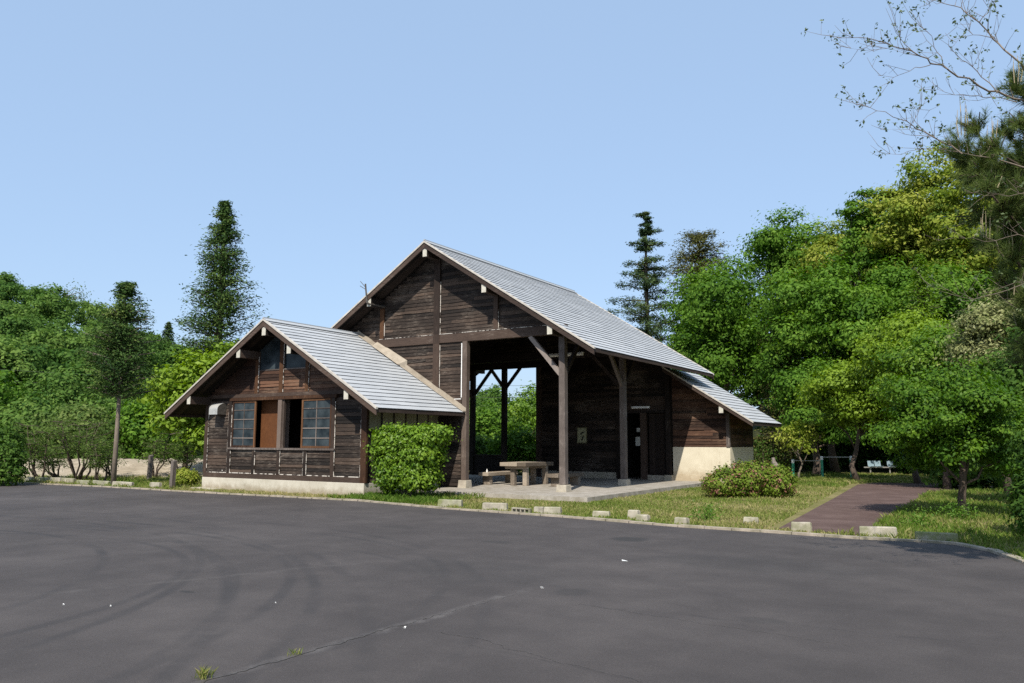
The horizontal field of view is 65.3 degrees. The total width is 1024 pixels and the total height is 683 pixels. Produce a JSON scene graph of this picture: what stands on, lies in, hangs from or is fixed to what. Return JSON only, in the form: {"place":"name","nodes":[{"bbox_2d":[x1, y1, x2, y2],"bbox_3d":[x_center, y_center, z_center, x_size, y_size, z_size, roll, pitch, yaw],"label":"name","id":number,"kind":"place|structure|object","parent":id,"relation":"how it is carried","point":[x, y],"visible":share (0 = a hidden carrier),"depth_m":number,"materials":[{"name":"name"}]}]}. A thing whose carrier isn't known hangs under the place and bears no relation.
{"place":"outdoors","nodes":[
{"label":"outdoors","id":0,"kind":"place"},
{"bbox_2d":[1,325,525,460],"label":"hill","id":1,"kind":"structure","parent":0,"point":[200,454],"depth_m":62.92,"materials":[{"name":"green plant"}]},
{"bbox_2d":[0,333,58,400],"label":"broadleaf tree","id":2,"kind":"object","parent":1,"relation":"on","point":[19,348],"visible":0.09,"depth_m":65.54,"materials":[{"name":"green plant"}]},
{"bbox_2d":[7,367,97,411],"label":"broadleaf tree","id":3,"kind":"object","parent":1,"relation":"on","point":[69,393],"visible":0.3,"depth_m":60.98,"materials":[{"name":"green plant"}]},
{"bbox_2d":[43,278,91,332],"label":"sparse tree","id":4,"kind":"object","parent":1,"relation":"on","point":[75,293],"visible":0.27,"depth_m":116.76,"materials":[{"name":"green plant"}]},
{"bbox_2d":[71,366,158,445],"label":"broadleaf tree","id":5,"kind":"object","parent":1,"relation":"on","point":[132,397],"visible":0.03,"depth_m":64.78,"materials":[{"name":"green plant"}]},
{"bbox_2d":[162,322,177,349],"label":"conifer tree","id":6,"kind":"object","parent":1,"relation":"on","point":[169,334],"visible":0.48,"depth_m":111.64,"materials":[{"name":"green plant"}]},
{"bbox_2d":[0,271,535,436],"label":"forest","id":7,"kind":"object","parent":1,"relation":"on","point":[34,308],"visible":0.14,"depth_m":89.23,"materials":[{"name":"green plant"}]},
{"bbox_2d":[0,483,1023,682],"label":"parking lot","id":8,"kind":"structure","parent":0,"point":[183,584],"depth_m":8.68,"materials":[{"name":"grey asphalt"}]},
{"bbox_2d":[194,664,218,679],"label":"grass tuft","id":9,"kind":"object","parent":8,"relation":"on","point":[202,673],"visible":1,"depth_m":5.75,"materials":[{"name":"green plant"}]},
{"bbox_2d":[198,620,417,682],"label":"asphalt crack","id":10,"kind":"object","parent":8,"relation":"on","point":[287,658],"visible":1,"depth_m":6.20,"materials":[{"name":"grey asphalt"}]},
{"bbox_2d":[0,0,1023,408],"label":"sky","id":11,"kind":"structure","parent":0,"point":[528,137],"materials":[{"name":"blue"}]},
{"bbox_2d":[18,470,1023,558],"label":"ground","id":12,"kind":"structure","parent":0,"point":[810,507],"depth_m":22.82,"materials":[{"name":"green plant"}]},
{"bbox_2d":[0,419,34,485],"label":"dark bush","id":13,"kind":"object","parent":12,"relation":"on","point":[11,463],"visible":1,"depth_m":29.83,"materials":[{"name":"green plant"}]},
{"bbox_2d":[0,365,50,429],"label":"broadleaf tree","id":14,"kind":"object","parent":12,"relation":"on","point":[10,395],"visible":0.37,"depth_m":53.88,"materials":[{"name":"green plant"}]},
{"bbox_2d":[9,418,67,478],"bbox_3d":[-19.914,4.542,33.251,2.593,2.745,1.896,1,-7,-8],"label":"multi stemmed shrub","id":15,"kind":"object","parent":12,"relation":"on","point":[33,453],"visible":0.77,"depth_m":33.26,"materials":[{"name":"green plant"}]},
{"bbox_2d":[0,388,77,458],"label":"broadleaf tree","id":16,"kind":"object","parent":12,"relation":"on","point":[25,406],"visible":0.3,"depth_m":51.03,"materials":[{"name":"green plant"}]},
{"bbox_2d":[29,444,74,476],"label":"multi stemmed shrub","id":17,"kind":"object","parent":12,"relation":"on","point":[52,465],"visible":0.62,"depth_m":34.61,"materials":[{"name":"green plant"}]},
{"bbox_2d":[4,394,125,459],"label":"broadleaf tree","id":18,"kind":"object","parent":12,"relation":"on","point":[96,414],"visible":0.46,"depth_m":49.01,"materials":[{"name":"green plant"}]},
{"bbox_2d":[38,414,122,479],"bbox_3d":[-18.131,4.445,33.303,3.327,2.968,3.648,5,-9,-36],"label":"multi stemmed shrub","id":19,"kind":"object","parent":12,"relation":"on","point":[63,433],"visible":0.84,"depth_m":32.97,"materials":[{"name":"green plant"}]},
{"bbox_2d":[77,436,126,480],"bbox_3d":[-16.431,4.753,31.840,1.790,2.000,1.701,1,-7,-4],"label":"multi stemmed shrub","id":20,"kind":"object","parent":12,"relation":"on","point":[96,463],"visible":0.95,"depth_m":31.62,"materials":[{"name":"green plant"}]},
{"bbox_2d":[64,385,140,458],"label":"broadleaf tree","id":21,"kind":"object","parent":12,"relation":"on","point":[94,402],"visible":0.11,"depth_m":53.45,"materials":[{"name":"green plant"}]},
{"bbox_2d":[7,458,202,477],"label":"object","id":22,"kind":"structure","parent":12,"relation":"on","point":[134,467],"depth_m":39.23,"materials":[{"name":"beige concrete"}]},
{"bbox_2d":[82,436,127,476],"bbox_3d":[-18.105,5.184,35.735,2.038,2.115,2.924,1,-7,-4],"label":"multi stemmed shrub","id":23,"kind":"object","parent":22,"relation":"on","point":[109,469],"visible":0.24,"depth_m":35.42,"materials":[{"name":"green plant"}]},
{"bbox_2d":[135,428,186,476],"bbox_3d":[-15.951,5.078,35.965,2.084,2.370,2.850,5,-9,-33],"label":"multi stemmed shrub","id":24,"kind":"object","parent":22,"relation":"on","point":[160,460],"visible":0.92,"depth_m":35.73,"materials":[{"name":"green plant"}]},
{"bbox_2d":[152,439,203,469],"bbox_3d":[-15.237,5.365,36.986,2.241,2.077,2.675,0,-7,5],"label":"multi stemmed shrub","id":25,"kind":"object","parent":22,"relation":"on","point":[184,453],"visible":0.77,"depth_m":36.72,"materials":[{"name":"green plant"}]},
{"bbox_2d":[69,281,172,483],"bbox_3d":[-14.953,1.591,30.560,3.636,8.023,4.203,3,-8,-25],"label":"slim conifer","id":26,"kind":"object","parent":12,"relation":"on","point":[123,338],"visible":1,"depth_m":30.35,"materials":[{"name":"green plant"}]},
{"bbox_2d":[112,481,133,486],"bbox_3d":[-14.371,5.295,29.509,0.984,0.233,0.150,-2,-7,22],"label":"wheel stop","id":27,"kind":"object","parent":12,"relation":"on","point":[121,483],"visible":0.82,"depth_m":29.46,"materials":[{"name":"concrete"}]},
{"bbox_2d":[91,398,200,459],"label":"broadleaf tree","id":28,"kind":"object","parent":12,"relation":"on","point":[136,431],"visible":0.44,"depth_m":50.62,"materials":[{"name":"green plant"}]},
{"bbox_2d":[146,455,153,479],"bbox_3d":[-15.646,5.512,34.514,0.219,1.213,0.150,-4,-8,32],"label":"wooden stake","id":29,"kind":"object","parent":12,"relation":"on","point":[150,466],"visible":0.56,"depth_m":34.46,"materials":[{"name":"grey wood"}]},
{"bbox_2d":[169,460,176,487],"bbox_3d":[-12.133,4.821,28.581,0.199,1.135,0.150,-4,-8,32],"label":"wooden stake","id":30,"kind":"object","parent":12,"relation":"on","point":[172,481],"visible":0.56,"depth_m":28.54,"materials":[{"name":"grey wood"}]},
{"bbox_2d":[131,341,222,468],"bbox_3d":[-15.448,3.235,38.057,5.372,6.677,5.441,2,-7,-14],"label":"broadleaf tree","id":31,"kind":"object","parent":12,"relation":"on","point":[181,381],"visible":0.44,"depth_m":36.97,"materials":[{"name":"green plant"}]},
{"bbox_2d":[167,465,202,485],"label":"clipped shrub","id":32,"kind":"object","parent":12,"relation":"on","point":[184,476],"visible":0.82,"depth_m":29.70,"materials":[{"name":"green plant"}]},
{"bbox_2d":[178,339,238,376],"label":"broadleaf tree","id":33,"kind":"object","parent":12,"relation":"on","point":[221,350],"visible":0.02,"depth_m":40.70,"materials":[{"name":"green plant"}]},
{"bbox_2d":[165,200,269,361],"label":"cedar tree","id":34,"kind":"object","parent":12,"relation":"on","point":[220,299],"visible":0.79,"depth_m":44.02,"materials":[{"name":"green plant"}]},
{"bbox_2d":[363,421,458,497],"bbox_3d":[-3.013,3.524,23.774,3.426,2.548,1.852,-4,-8,32],"label":"trimmed bush","id":35,"kind":"object","parent":12,"relation":"on","point":[409,462],"visible":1,"depth_m":23.39,"materials":[{"name":"green plant"}]},
{"bbox_2d":[438,499,462,506],"bbox_3d":[-1.614,4.258,20.913,0.673,0.238,0.150,-2,-8,18],"label":"wheel stop","id":36,"kind":"object","parent":12,"relation":"on","point":[445,502],"visible":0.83,"depth_m":20.87,"materials":[{"name":"concrete"}]},
{"bbox_2d":[164,239,781,501],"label":"timber rest house","id":37,"kind":"structure","parent":12,"relation":"on","point":[428,331],"depth_m":28.66,"materials":[{"name":"grey slate"},{"name":"dark weathered timber"},{"name":"concrete"}]},
{"bbox_2d":[231,400,256,446],"bbox_3d":[-9.421,2.901,28.069,1.220,1.625,0.045,-4,-8,32],"label":"window","id":38,"kind":"structure","parent":37,"relation":"in","point":[244,414],"depth_m":28.06,"materials":[{"name":"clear glass"}]},
{"bbox_2d":[259,337,279,370],"bbox_3d":[-8.390,0.323,27.769,1.070,1.384,0.050,-4,-8,32],"label":"window","id":39,"kind":"structure","parent":37,"relation":"in","point":[270,354],"depth_m":27.75,"materials":[{"name":"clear glass"}]},
{"bbox_2d":[284,344,305,369],"bbox_3d":[-7.310,0.236,27.096,1.080,1.396,0.050,-4,-8,32],"label":"window","id":40,"kind":"structure","parent":37,"relation":"in","point":[292,361],"depth_m":27.11,"materials":[{"name":"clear glass"}]},
{"bbox_2d":[300,398,331,447],"bbox_3d":[-6.411,2.676,26.191,1.370,1.625,0.045,-4,-8,32],"label":"window","id":41,"kind":"structure","parent":37,"relation":"in","point":[316,412],"depth_m":26.19,"materials":[{"name":"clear glass"}]},
{"bbox_2d":[478,471,517,484],"bbox_3d":[-0.497,5.127,30.084,0.440,0.450,2.100,-4,-8,32],"label":"bench","id":42,"kind":"object","parent":37,"relation":"on","point":[487,478],"visible":0.75,"depth_m":29.39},
{"bbox_2d":[500,461,553,485],"bbox_3d":[0.557,4.868,29.504,1.102,0.825,2.049,-4,-8,32],"label":"picnic table","id":43,"kind":"object","parent":37,"relation":"on","point":[525,466],"visible":0.99,"depth_m":28.91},
{"bbox_2d":[547,472,583,486],"bbox_3d":[1.938,4.973,28.799,0.460,0.450,2.000,-4,-8,32],"label":"bench","id":44,"kind":"object","parent":37,"relation":"on","point":[574,478],"visible":0.85,"depth_m":28.77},
{"bbox_2d":[577,427,586,442],"bbox_3d":[3.103,4.158,35.417,0.483,0.704,0.028,-4,-8,32],"label":"poster","id":45,"kind":"object","parent":37,"relation":"attached to","point":[581,434],"visible":1,"depth_m":35.41,"materials":[{"name":"paper"}]},
{"bbox_2d":[649,413,665,474],"bbox_3d":[6.185,4.432,33.729,0.830,2.770,0.052,-4,-8,32],"label":"door","id":46,"kind":"structure","parent":37,"relation":"in","point":[657,435],"depth_m":33.74,"materials":[{"name":"brown wood"}]},
{"bbox_2d":[469,432,493,454],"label":"broadleaf tree","id":47,"kind":"object","parent":12,"relation":"on","point":[480,444],"visible":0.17,"depth_m":42.46,"materials":[{"name":"green plant"}]},
{"bbox_2d":[482,502,507,510],"bbox_3d":[-0.419,4.134,19.890,0.651,0.235,0.150,-3,-7,18],"label":"wheel stop","id":48,"kind":"object","parent":12,"relation":"on","point":[499,506],"visible":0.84,"depth_m":19.84,"materials":[{"name":"concrete"}]},
{"bbox_2d":[469,400,521,456],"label":"broadleaf tree","id":49,"kind":"object","parent":12,"relation":"on","point":[488,423],"visible":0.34,"depth_m":45.56,"materials":[{"name":"green plant"}]},
{"bbox_2d":[480,424,535,474],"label":"broadleaf tree","id":50,"kind":"object","parent":12,"relation":"on","point":[517,446],"visible":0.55,"depth_m":41.44,"materials":[{"name":"green plant"}]},
{"bbox_2d":[6,482,1023,563],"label":"kerb","id":51,"kind":"structure","parent":12,"relation":"on","point":[1019,559],"depth_m":16.40,"materials":[{"name":"concrete"}]},
{"bbox_2d":[495,379,535,442],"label":"broadleaf tree","id":52,"kind":"object","parent":12,"relation":"on","point":[529,414],"visible":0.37,"depth_m":46.73,"materials":[{"name":"green plant"}]},
{"bbox_2d":[511,507,531,512],"bbox_3d":[0.225,4.033,18.918,0.529,0.180,0.100,-5,-9,37],"label":"hollow block","id":53,"kind":"object","parent":12,"relation":"on","point":[522,510],"depth_m":18.90,"materials":[{"name":"concrete"}]},
{"bbox_2d":[544,507,561,513],"bbox_3d":[0.965,4.021,18.889,0.431,0.218,0.150,-4,-6,21],"label":"wheel stop","id":54,"kind":"object","parent":12,"relation":"on","point":[552,510],"visible":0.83,"depth_m":18.84,"materials":[{"name":"concrete"}]},
{"bbox_2d":[592,511,609,516],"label":"wheel stop","id":55,"kind":"object","parent":12,"relation":"on","point":[601,513],"visible":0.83,"depth_m":18.09,"materials":[{"name":"concrete"}]},
{"bbox_2d":[627,510,640,518],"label":"wheel stop","id":56,"kind":"object","parent":12,"relation":"on","point":[632,513],"visible":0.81,"depth_m":17.96,"materials":[{"name":"concrete"}]},
{"bbox_2d":[605,211,679,344],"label":"fir tree","id":57,"kind":"object","parent":12,"relation":"on","point":[645,244],"visible":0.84,"depth_m":67.08,"materials":[{"name":"green plant"}]},
{"bbox_2d":[636,514,649,520],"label":"wheel stop","id":58,"kind":"object","parent":12,"relation":"on","point":[645,517],"visible":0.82,"depth_m":17.18,"materials":[{"name":"concrete"}]},
{"bbox_2d":[674,517,689,524],"bbox_3d":[3.528,3.752,16.578,0.304,0.202,0.150,-2,-9,23],"label":"wheel stop","id":59,"kind":"object","parent":12,"relation":"on","point":[679,520],"visible":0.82,"depth_m":16.55,"materials":[{"name":"concrete"}]},
{"bbox_2d":[657,227,736,348],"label":"brown conifer","id":60,"kind":"object","parent":12,"relation":"on","point":[699,239],"visible":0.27,"depth_m":63.27,"materials":[{"name":"green plant"}]},
{"bbox_2d":[685,498,725,521],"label":"weed","id":61,"kind":"object","parent":12,"relation":"on","point":[709,510],"visible":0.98,"depth_m":17.58,"materials":[{"name":"green plant"}]},
{"bbox_2d":[653,250,774,399],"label":"broadleaf tree","id":62,"kind":"object","parent":12,"relation":"on","point":[711,332],"visible":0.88,"depth_m":50.27,"materials":[{"name":"green plant"}]},
{"bbox_2d":[698,457,799,497],"bbox_3d":[7.430,4.307,25.012,3.256,1.375,1.762,1,-7,-10],"label":"azalea bush","id":63,"kind":"object","parent":12,"relation":"on","point":[742,479],"visible":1,"depth_m":24.66,"materials":[{"name":"green plant"}]},
{"bbox_2d":[743,517,758,522],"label":"wheel stop","id":64,"kind":"object","parent":12,"relation":"on","point":[749,519],"visible":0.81,"depth_m":16.91,"materials":[{"name":"concrete"}]},
{"bbox_2d":[753,435,793,471],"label":"clipped hedge","id":65,"kind":"object","parent":12,"relation":"on","point":[766,438],"visible":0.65,"depth_m":43.70,"materials":[{"name":"green plant"}]},
{"bbox_2d":[753,431,804,468],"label":"dark bush","id":66,"kind":"object","parent":12,"relation":"on","point":[760,447],"visible":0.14,"depth_m":45.97,"materials":[{"name":"green plant"}]},
{"bbox_2d":[754,298,817,470],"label":"cedar tree","id":67,"kind":"object","parent":12,"relation":"on","point":[765,394],"visible":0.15,"depth_m":46.13,"materials":[{"name":"green plant"}]},
{"bbox_2d":[732,345,843,467],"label":"broadleaf tree","id":68,"kind":"object","parent":12,"relation":"on","point":[751,402],"visible":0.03,"depth_m":49.62,"materials":[{"name":"green plant"}]},
{"bbox_2d":[769,416,825,477],"bbox_3d":[13.416,5.048,37.486,2.770,3.071,2.246,5,-9,-35],"label":"young tree","id":69,"kind":"object","parent":12,"relation":"on","point":[804,439],"visible":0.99,"depth_m":37.35,"materials":[{"name":"green plant"}]},
{"bbox_2d":[791,522,811,532],"bbox_3d":[5.566,3.587,15.352,0.393,0.235,0.150,-2,-8,18],"label":"wheel stop","id":70,"kind":"object","parent":12,"relation":"on","point":[801,526],"visible":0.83,"depth_m":15.31,"materials":[{"name":"concrete"}]},
{"bbox_2d":[756,355,868,474],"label":"broadleaf tree","id":71,"kind":"object","parent":12,"relation":"on","point":[833,434],"visible":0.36,"depth_m":40.36,"materials":[{"name":"green plant"}]},
{"bbox_2d":[781,442,848,469],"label":"dark bush","id":72,"kind":"object","parent":12,"relation":"on","point":[823,451],"visible":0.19,"depth_m":48.67,"materials":[{"name":"green plant"}]},
{"bbox_2d":[732,250,907,472],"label":"broadleaf tree","id":73,"kind":"object","parent":12,"relation":"on","point":[831,311],"visible":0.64,"depth_m":43.75,"materials":[{"name":"green plant"}]},
{"bbox_2d":[791,456,851,476],"bbox_3d":[14.942,6.076,38.395,2.880,1.134,0.312,0,-7,3],"label":"exercise bar","id":74,"kind":"object","parent":12,"relation":"on","point":[821,463],"visible":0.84,"depth_m":38.40,"materials":[{"name":"green paint"}]},
{"bbox_2d":[778,358,898,480],"bbox_3d":[15.722,3.598,35.900,6.265,5.734,5.773,2,-7,-12],"label":"broadleaf tree","id":75,"kind":"object","parent":12,"relation":"on","point":[843,415],"visible":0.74,"depth_m":35.41,"materials":[{"name":"green plant"}]},
{"bbox_2d":[835,439,893,469],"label":"dark bush","id":76,"kind":"object","parent":12,"relation":"on","point":[858,462],"visible":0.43,"depth_m":48.95,"materials":[{"name":"green plant"}]},
{"bbox_2d":[826,252,917,471],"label":"broadleaf tree","id":77,"kind":"object","parent":12,"relation":"on","point":[891,274],"visible":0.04,"depth_m":46.15,"materials":[{"name":"green plant"}]},
{"bbox_2d":[859,526,897,537],"bbox_3d":[6.694,3.501,14.610,0.643,0.230,0.150,-3,-8,18],"label":"wheel stop","id":78,"kind":"object","parent":12,"relation":"on","point":[879,530],"visible":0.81,"depth_m":14.57,"materials":[{"name":"concrete"}]},
{"bbox_2d":[864,461,895,472],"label":"seat bench","id":79,"kind":"object","parent":12,"relation":"on","point":[876,463],"visible":0.88,"depth_m":43.20,"materials":[{"name":"metal"}]},
{"bbox_2d":[865,442,910,470],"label":"dark bush","id":80,"kind":"object","parent":12,"relation":"on","point":[885,455],"visible":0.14,"depth_m":48.46,"materials":[{"name":"green plant"}]},
{"bbox_2d":[826,304,955,483],"bbox_3d":[16.779,2.288,33.833,6.745,7.794,7.630,-4,-8,32],"label":"broadleaf tree","id":81,"kind":"object","parent":12,"relation":"on","point":[904,324],"visible":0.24,"depth_m":33.64,"materials":[{"name":"green plant"}]},
{"bbox_2d":[888,439,929,474],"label":"dark bush","id":82,"kind":"object","parent":12,"relation":"on","point":[902,471],"visible":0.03,"depth_m":43.31,"materials":[{"name":"green plant"}]},
{"bbox_2d":[801,0,1023,314],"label":"sparse tree","id":83,"kind":"object","parent":12,"relation":"on","point":[954,74],"visible":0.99,"depth_m":9.36,"materials":[{"name":"green plant"}]},
{"bbox_2d":[855,319,971,488],"bbox_3d":[16.067,2.405,29.973,5.637,6.602,5.660,-4,-8,32],"label":"broadleaf tree","id":84,"kind":"object","parent":12,"relation":"on","point":[919,353],"visible":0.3,"depth_m":29.50,"materials":[{"name":"green plant"}]},
{"bbox_2d":[899,254,951,469],"bbox_3d":[20.470,1.177,39.301,2.873,11.215,3.023,4,-8,-31],"label":"cypress tree","id":85,"kind":"object","parent":12,"relation":"on","point":[919,285],"visible":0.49,"depth_m":39.65,"materials":[{"name":"green plant"}]},
{"bbox_2d":[895,502,955,526],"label":"weed","id":86,"kind":"object","parent":12,"relation":"on","point":[920,521],"visible":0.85,"depth_m":16.37,"materials":[{"name":"green plant"}]},
{"bbox_2d":[844,138,1015,294],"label":"broadleaf tree","id":87,"kind":"object","parent":12,"relation":"on","point":[909,203],"visible":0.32,"depth_m":48.48,"materials":[{"name":"green plant"}]},
{"bbox_2d":[915,531,958,541],"bbox_3d":[7.380,3.422,13.884,0.674,0.212,0.150,-1,-8,18],"label":"wheel stop","id":88,"kind":"object","parent":12,"relation":"on","point":[940,536],"visible":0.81,"depth_m":13.84,"materials":[{"name":"concrete"}]},
{"bbox_2d":[855,353,1023,515],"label":"tree","id":89,"kind":"object","parent":12,"relation":"on","point":[973,417],"visible":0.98,"depth_m":18.35,"materials":[{"name":"green plant"}]},
{"bbox_2d":[879,256,1003,330],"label":"broadleaf tree","id":90,"kind":"object","parent":12,"relation":"on","point":[952,301],"visible":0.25,"depth_m":41.05,"materials":[{"name":"green plant"}]},
{"bbox_2d":[921,497,985,519],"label":"weed","id":91,"kind":"object","parent":12,"relation":"on","point":[960,511],"visible":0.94,"depth_m":17.76,"materials":[{"name":"green plant"}]},
{"bbox_2d":[918,158,1021,330],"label":"broadleaf tree","id":92,"kind":"object","parent":12,"relation":"on","point":[956,240],"visible":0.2,"depth_m":45.60,"materials":[{"name":"green plant"}]},
{"bbox_2d":[921,457,1023,488],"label":"dark bush","id":93,"kind":"object","parent":12,"relation":"on","point":[980,483],"visible":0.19,"depth_m":29.64,"materials":[{"name":"green plant"}]},
{"bbox_2d":[926,285,1022,493],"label":"broadleaf tree","id":94,"kind":"object","parent":12,"relation":"on","point":[975,337],"visible":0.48,"depth_m":26.69,"materials":[{"name":"green plant"}]},
{"bbox_2d":[936,57,1023,385],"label":"pine tree","id":95,"kind":"object","parent":12,"relation":"on","point":[988,180],"visible":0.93,"depth_m":9.60,"materials":[{"name":"green plant"}]},
{"bbox_2d":[954,320,1023,483],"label":"broadleaf tree","id":96,"kind":"object","parent":12,"relation":"on","point":[1014,376],"visible":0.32,"depth_m":22.16,"materials":[{"name":"green plant"}]},
{"bbox_2d":[987,427,1023,532],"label":"dark bush","id":97,"kind":"object","parent":12,"relation":"on","point":[1016,495],"visible":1,"depth_m":14.55,"materials":[{"name":"green plant"}]},
{"bbox_2d":[753,404,920,472],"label":"wooded slope","id":98,"kind":"structure","parent":0,"point":[847,469],"depth_m":48.64,"materials":[{"name":"green plant"}]},
{"bbox_2d":[667,335,749,399],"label":"broadleaf tree","id":99,"kind":"object","parent":98,"relation":"on","point":[742,398],"visible":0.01,"depth_m":69.82,"materials":[{"name":"green plant"}]},
{"bbox_2d":[729,201,833,312],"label":"broadleaf tree","id":100,"kind":"object","parent":98,"relation":"on","point":[777,250],"visible":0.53,"depth_m":59.05,"materials":[{"name":"green plant"}]},
{"bbox_2d":[766,217,867,306],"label":"broadleaf tree","id":101,"kind":"object","parent":98,"relation":"on","point":[827,246],"visible":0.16,"depth_m":55.27,"materials":[{"name":"green plant"}]},
{"bbox_2d":[821,433,870,465],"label":"dark bush","id":102,"kind":"object","parent":98,"relation":"on","point":[852,449],"visible":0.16,"depth_m":49.56,"materials":[{"name":"green plant"}]},
{"bbox_2d":[827,186,898,465],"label":"broadleaf tree","id":103,"kind":"object","parent":98,"relation":"on","point":[857,222],"visible":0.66,"depth_m":50.59,"materials":[{"name":"green plant"}]},
{"bbox_2d":[780,483,992,533],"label":"path","id":104,"kind":"structure","parent":0,"point":[857,506],"depth_m":21.74,"materials":[{"name":"brown brick"}]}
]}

